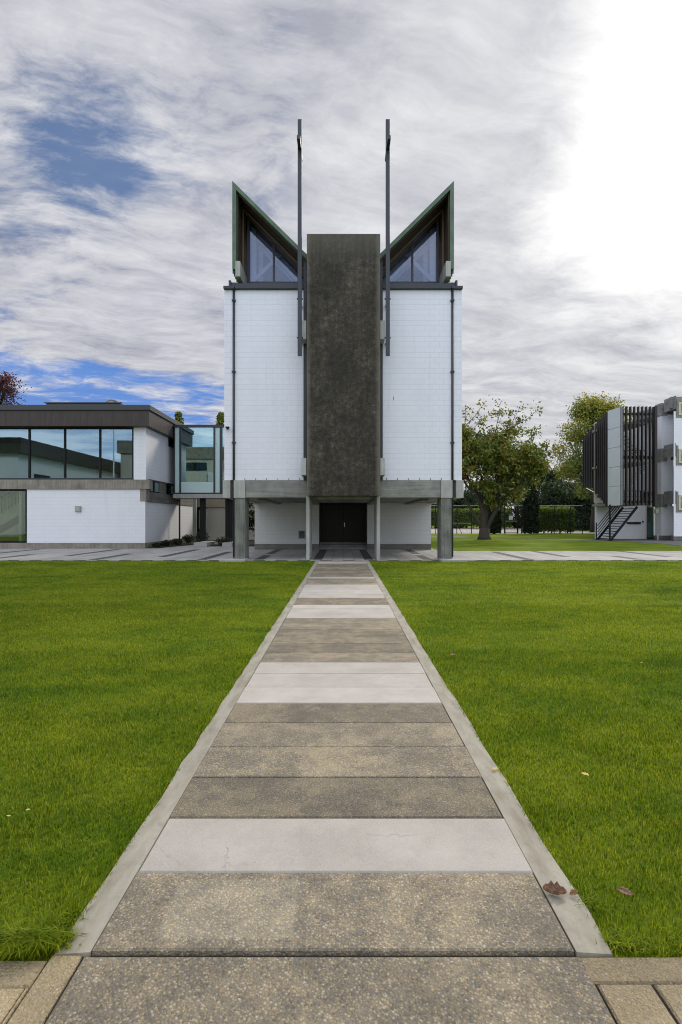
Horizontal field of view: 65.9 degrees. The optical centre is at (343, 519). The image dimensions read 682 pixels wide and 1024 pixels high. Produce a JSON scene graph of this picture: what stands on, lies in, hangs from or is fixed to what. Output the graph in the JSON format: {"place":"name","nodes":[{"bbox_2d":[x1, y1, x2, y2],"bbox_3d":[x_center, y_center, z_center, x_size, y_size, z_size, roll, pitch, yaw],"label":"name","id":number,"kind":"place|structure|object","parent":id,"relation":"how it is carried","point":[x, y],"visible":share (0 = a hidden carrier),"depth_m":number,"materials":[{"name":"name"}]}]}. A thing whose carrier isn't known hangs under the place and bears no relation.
{"place":"outdoors","nodes":[
{"label":"outdoors","id":0,"kind":"place"},
{"bbox_2d":[147,540,254,547],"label":"garden soil","id":1,"kind":"structure","parent":0,"point":[251,542],"depth_m":32.47,"materials":[{"name":"brown soil"}]},
{"bbox_2d":[152,542,160,546],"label":"shrub","id":2,"kind":"object","parent":1,"relation":"on","point":[156,544],"visible":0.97,"depth_m":29.34,"materials":[{"name":"green plant"}]},
{"bbox_2d":[160,539,170,545],"bbox_3d":[-10.339,1.376,30.703,0.624,0.469,0.642,0,0,14],"label":"shrub","id":3,"kind":"object","parent":1,"relation":"on","point":[166,542],"visible":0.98,"depth_m":30.57,"materials":[{"name":"green plant"}]},
{"bbox_2d":[170,538,182,544],"bbox_3d":[-10.210,1.374,32.187,0.833,0.495,0.814,0,0,0],"label":"shrub","id":4,"kind":"object","parent":1,"relation":"on","point":[178,541],"visible":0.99,"depth_m":32.09,"materials":[{"name":"green plant"}]},
{"bbox_2d":[181,534,194,542],"bbox_3d":[-10.067,1.278,34.296,0.966,0.678,0.913,0,0,0],"label":"shrub","id":5,"kind":"object","parent":1,"relation":"on","point":[188,538],"visible":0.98,"depth_m":34.18,"materials":[{"name":"green plant"}]},
{"bbox_2d":[195,532,209,540],"bbox_3d":[-9.797,1.211,36.611,1.021,0.796,1.035,0,0,0],"label":"shrub","id":6,"kind":"object","parent":1,"relation":"on","point":[198,536],"visible":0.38,"depth_m":36.53,"materials":[{"name":"green plant"}]},
{"bbox_2d":[215,536,232,544],"bbox_3d":[-7.171,1.298,31.594,1.143,0.628,1.106,0,0,0],"label":"shrub","id":7,"kind":"object","parent":1,"relation":"on","point":[222,540],"visible":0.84,"depth_m":31.48,"materials":[{"name":"green plant"}]},
{"bbox_2d":[249,503,254,533],"bbox_3d":[-6.746,-0.556,37.160,2.880,4.532,3.010,0,0,-22],"label":"garden tree","id":8,"kind":"object","parent":1,"relation":"on","point":[252,518],"visible":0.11,"depth_m":36.98,"materials":[{"name":"green plant"}]},
{"bbox_2d":[45,561,614,1023],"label":"path","id":9,"kind":"structure","parent":0,"point":[335,843],"depth_m":2.35,"materials":[{"name":"grey concrete"}]},
{"bbox_2d":[0,526,681,962],"bbox_3d":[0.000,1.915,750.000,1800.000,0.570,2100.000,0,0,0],"label":"ground","id":10,"kind":"structure","parent":0,"point":[528,542],"depth_m":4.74,"materials":[{"name":"green plant"}]},
{"bbox_2d":[0,371,31,404],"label":"purple tree","id":11,"kind":"object","parent":10,"relation":"on","point":[7,389],"visible":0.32,"depth_m":55.89,"materials":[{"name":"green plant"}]},
{"bbox_2d":[174,411,183,424],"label":"conifer tree","id":12,"kind":"object","parent":10,"relation":"on","point":[178,416],"visible":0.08,"depth_m":61.72,"materials":[{"name":"green plant"}]},
{"bbox_2d":[54,560,318,956],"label":"kerb","id":13,"kind":"structure","parent":10,"relation":"on","point":[105,902],"depth_m":2.73,"materials":[{"name":"concrete"}]},
{"bbox_2d":[215,412,223,424],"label":"conifer tree","id":14,"kind":"object","parent":10,"relation":"on","point":[220,417],"visible":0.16,"depth_m":61.74,"materials":[{"name":"green plant"}]},
{"bbox_2d":[197,499,254,539],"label":"wing","id":15,"kind":"structure","parent":10,"relation":"on","point":[215,519],"depth_m":40.80,"materials":[{"name":"white paint"}]},
{"bbox_2d":[197,507,199,535],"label":"door","id":16,"kind":"structure","parent":15,"relation":"in","point":[198,508],"depth_m":40.95,"materials":[{"name":"black glass"}]},
{"bbox_2d":[0,956,681,1023],"bbox_3d":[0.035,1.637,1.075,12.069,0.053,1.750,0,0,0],"label":"footpath","id":17,"kind":"structure","parent":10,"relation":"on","point":[627,992],"depth_m":1.82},
{"bbox_2d":[0,891,681,960],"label":"overhanging grass","id":18,"kind":"structure","parent":10,"relation":"on","point":[16,944],"depth_m":1.99,"materials":[{"name":"green plant"}]},
{"bbox_2d":[219,181,466,561],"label":"chapel","id":19,"kind":"structure","parent":10,"relation":"on","point":[343,431],"depth_m":20.78,"materials":[{"name":"white paint"}]},
{"bbox_2d":[247,218,302,282],"bbox_3d":[-2.845,-11.165,21.910,2.885,3.946,0.200,0,0,0],"label":"gable window","id":20,"kind":"structure","parent":19,"relation":"in","point":[248,221],"depth_m":21.90,"materials":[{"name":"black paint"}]},
{"bbox_2d":[297,119,302,355],"bbox_3d":[-1.645,-10.693,20.080,0.230,8.960,1.400,0,0,0],"label":"steel cross","id":21,"kind":"object","parent":19,"relation":"attached to","point":[300,161],"visible":1,"depth_m":19.95,"materials":[{"name":"black metal"}]},
{"bbox_2d":[303,260,306,479],"bbox_3d":[-1.499,-5.871,20.780,0.116,8.650,0.200,0,0,0],"label":"slot window","id":22,"kind":"structure","parent":19,"relation":"in","point":[304,262],"depth_m":20.68,"materials":[{"name":"grey glass"}]},
{"bbox_2d":[320,504,342,541],"bbox_3d":[-0.626,0.205,29.430,1.286,2.090,0.060,0,0,0],"label":"door","id":23,"kind":"structure","parent":19,"relation":"in","point":[334,512],"depth_m":29.41,"materials":[{"name":"black wood"}]},
{"bbox_2d":[344,504,365,541],"bbox_3d":[0.680,0.205,29.405,1.286,2.090,0.110,0,0,0],"label":"door","id":24,"kind":"structure","parent":19,"relation":"in","point":[349,509],"depth_m":29.41,"materials":[{"name":"wood"}]},
{"bbox_2d":[380,260,382,479],"bbox_3d":[1.499,-5.871,20.780,0.116,8.650,0.200,0,0,0],"label":"slot window","id":25,"kind":"structure","parent":19,"relation":"in","point":[381,263],"depth_m":20.68,"materials":[{"name":"grey glass"}]},
{"bbox_2d":[385,119,390,355],"bbox_3d":[1.696,-10.693,20.080,0.230,8.960,1.400,0,0,0],"label":"steel cross","id":26,"kind":"object","parent":19,"relation":"attached to","point":[387,161],"visible":1,"depth_m":19.95,"materials":[{"name":"black metal"}]},
{"bbox_2d":[383,218,438,282],"bbox_3d":[2.845,-11.165,21.910,2.885,3.946,0.200,0,0,0],"label":"gable window","id":27,"kind":"structure","parent":19,"relation":"in","point":[437,221],"depth_m":21.90,"materials":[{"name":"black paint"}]},
{"bbox_2d":[431,490,475,527],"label":"evergreen tree","id":28,"kind":"object","parent":10,"relation":"on","point":[460,501],"visible":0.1,"depth_m":95.77,"materials":[{"name":"green plant"}]},
{"bbox_2d":[432,507,511,528],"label":"hedge","id":29,"kind":"object","parent":10,"relation":"on","point":[463,521],"visible":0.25,"depth_m":93.12,"materials":[{"name":"green plant"}]},
{"bbox_2d":[462,484,511,519],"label":"evergreen tree","id":30,"kind":"object","parent":10,"relation":"on","point":[473,500],"visible":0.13,"depth_m":95.72,"materials":[{"name":"green plant"}]},
{"bbox_2d":[365,560,612,957],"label":"kerb","id":31,"kind":"structure","parent":10,"relation":"on","point":[578,927],"depth_m":2.75,"materials":[{"name":"concrete"}]},
{"bbox_2d":[543,881,566,894],"bbox_3d":[0.905,1.585,2.252,0.096,0.033,0.069,3,12,14],"label":"fallen leaf","id":32,"kind":"object","parent":31,"relation":"on","point":[556,888],"visible":1,"depth_m":2.26,"materials":[{"name":"brown plant"}]},
{"bbox_2d":[570,889,577,894],"bbox_3d":[0.987,1.595,2.250,0.041,0.010,0.030,-12,12,-17],"label":"fallen leaf","id":33,"kind":"object","parent":31,"relation":"on","point":[574,892],"visible":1,"depth_m":2.25,"materials":[{"name":"brown plant"}]},
{"bbox_2d":[486,491,501,533],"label":"cypress","id":34,"kind":"object","parent":10,"relation":"on","point":[495,526],"visible":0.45,"depth_m":57.95,"materials":[{"name":"green plant"}]},
{"bbox_2d":[431,505,582,533],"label":"court fence","id":35,"kind":"object","parent":10,"relation":"on","point":[471,518],"visible":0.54,"depth_m":60.05,"materials":[{"name":"black metal"}]},
{"bbox_2d":[504,506,517,532],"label":"court gate","id":36,"kind":"structure","parent":35,"relation":"attached to","point":[507,515],"depth_m":59.97,"materials":[{"name":"black metal"}]},
{"bbox_2d":[462,395,554,539],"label":"broad leaf tree","id":37,"kind":"object","parent":10,"relation":"on","point":[499,457],"visible":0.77,"depth_m":41.64,"materials":[{"name":"green plant"}]},
{"bbox_2d":[431,529,594,533],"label":"court","id":38,"kind":"object","parent":10,"relation":"on","point":[502,530],"visible":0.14,"depth_m":70.08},
{"bbox_2d":[539,506,575,531],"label":"hedge","id":39,"kind":"object","parent":38,"relation":"on","point":[557,521],"visible":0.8,"depth_m":60.44,"materials":[{"name":"green plant"}]},
{"bbox_2d":[495,474,538,528],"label":"evergreen tree","id":40,"kind":"object","parent":10,"relation":"on","point":[513,499],"visible":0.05,"depth_m":95.39,"materials":[{"name":"green plant"}]},
{"bbox_2d":[521,480,539,533],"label":"cypress","id":41,"kind":"object","parent":10,"relation":"on","point":[530,522],"visible":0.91,"depth_m":57.96,"materials":[{"name":"green plant"}]},
{"bbox_2d":[512,470,577,529],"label":"evergreen tree","id":42,"kind":"object","parent":10,"relation":"on","point":[551,489],"visible":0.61,"depth_m":81.14,"materials":[{"name":"green plant"}]},
{"bbox_2d":[563,482,576,494],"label":"evergreen tree","id":43,"kind":"object","parent":10,"relation":"on","point":[570,485],"visible":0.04,"depth_m":88.24,"materials":[{"name":"green plant"}]},
{"bbox_2d":[568,482,590,529],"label":"evergreen tree","id":44,"kind":"object","parent":10,"relation":"on","point":[586,503],"visible":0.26,"depth_m":76.91,"materials":[{"name":"green plant"}]},
{"bbox_2d":[548,391,632,531],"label":"autumn tree","id":45,"kind":"object","parent":10,"relation":"on","point":[590,412],"visible":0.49,"depth_m":65.74,"materials":[{"name":"green plant"}]},
{"bbox_2d":[617,886,632,894],"bbox_3d":[1.199,1.583,2.242,0.061,0.010,0.044,4,13,34],"label":"fallen leaf","id":46,"kind":"object","parent":10,"relation":"on","point":[625,891],"visible":1,"depth_m":2.24,"materials":[{"name":"brown plant"}]},
{"bbox_2d":[583,396,681,540],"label":"residence","id":47,"kind":"structure","parent":10,"relation":"on","point":[627,464],"depth_m":40.14,"materials":[{"name":"concrete"}]},
{"bbox_2d":[647,507,653,537],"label":"door","id":48,"kind":"structure","parent":47,"relation":"in","point":[650,515],"depth_m":43.22,"materials":[{"name":"teal glass"}]},
{"bbox_2d":[678,402,681,414],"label":"window","id":49,"kind":"structure","parent":47,"relation":"in","point":[679,403],"depth_m":39.30,"materials":[{"name":"white glass"}]},
{"bbox_2d":[678,449,681,462],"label":"window","id":50,"kind":"structure","parent":47,"relation":"in","point":[679,450],"depth_m":39.30,"materials":[{"name":"white glass"}]},
{"bbox_2d":[678,495,681,509],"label":"window","id":51,"kind":"structure","parent":47,"relation":"in","point":[679,496],"depth_m":39.30,"materials":[{"name":"white glass"}]},
{"bbox_2d":[0,542,681,560],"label":"pavement","id":52,"kind":"structure","parent":0,"point":[149,554],"depth_m":23.31,"materials":[{"name":"concrete"}]},
{"bbox_2d":[0,399,199,548],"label":"glazed block","id":53,"kind":"structure","parent":52,"relation":"on","point":[86,475],"depth_m":28.93,"materials":[{"name":"concrete"}]},
{"bbox_2d":[0,489,26,542],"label":"window","id":54,"kind":"structure","parent":53,"relation":"in","point":[25,490],"depth_m":28.93,"materials":[{"name":"black metal"}]},
{"bbox_2d":[0,428,133,477],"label":"window","id":55,"kind":"structure","parent":53,"relation":"in","point":[29,429],"depth_m":28.93,"materials":[{"name":"black metal"}]},
{"bbox_2d":[150,481,158,492],"bbox_3d":[-10.911,-1.880,30.475,0.030,0.640,1.450,0,0,0],"label":"side window","id":56,"kind":"structure","parent":53,"relation":"in","point":[155,489],"depth_m":30.60,"materials":[{"name":"black glass"}]},
{"bbox_2d":[166,484,173,494],"bbox_3d":[-10.911,-1.880,33.200,0.030,0.640,1.400,0,0,0],"label":"side window","id":57,"kind":"structure","parent":53,"relation":"in","point":[169,488],"depth_m":33.07,"materials":[{"name":"black glass"}]},
{"bbox_2d":[168,438,173,447],"bbox_3d":[-10.826,-4.862,33.250,0.020,0.660,1.300,0,0,0],"label":"side window","id":58,"kind":"structure","parent":53,"relation":"in","point":[170,442],"depth_m":33.08,"materials":[{"name":"black glass"}]},
{"bbox_2d":[173,425,232,546],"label":"glass walkway","id":59,"kind":"structure","parent":52,"relation":"on","point":[198,461],"depth_m":33.00,"materials":[{"name":"glass"}]},
{"bbox_2d":[0,549,670,559],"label":"pavement band","id":60,"kind":"object","parent":52,"relation":"on","point":[365,554],"visible":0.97,"depth_m":23.25,"materials":[{"name":"grey concrete"}]},
{"bbox_2d":[0,0,681,516],"label":"sky","id":61,"kind":"structure","parent":0,"point":[127,127],"materials":[{"name":"white"}]},
{"bbox_2d":[528,539,681,545],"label":"asphalt path","id":62,"kind":"structure","parent":0,"point":[670,542],"depth_m":40.16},
{"bbox_2d":[596,505,637,540],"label":"metal staircase","id":63,"kind":"structure","parent":62,"relation":"on","point":[609,526],"depth_m":40.31,"materials":[{"name":"black metal"}]}
]}

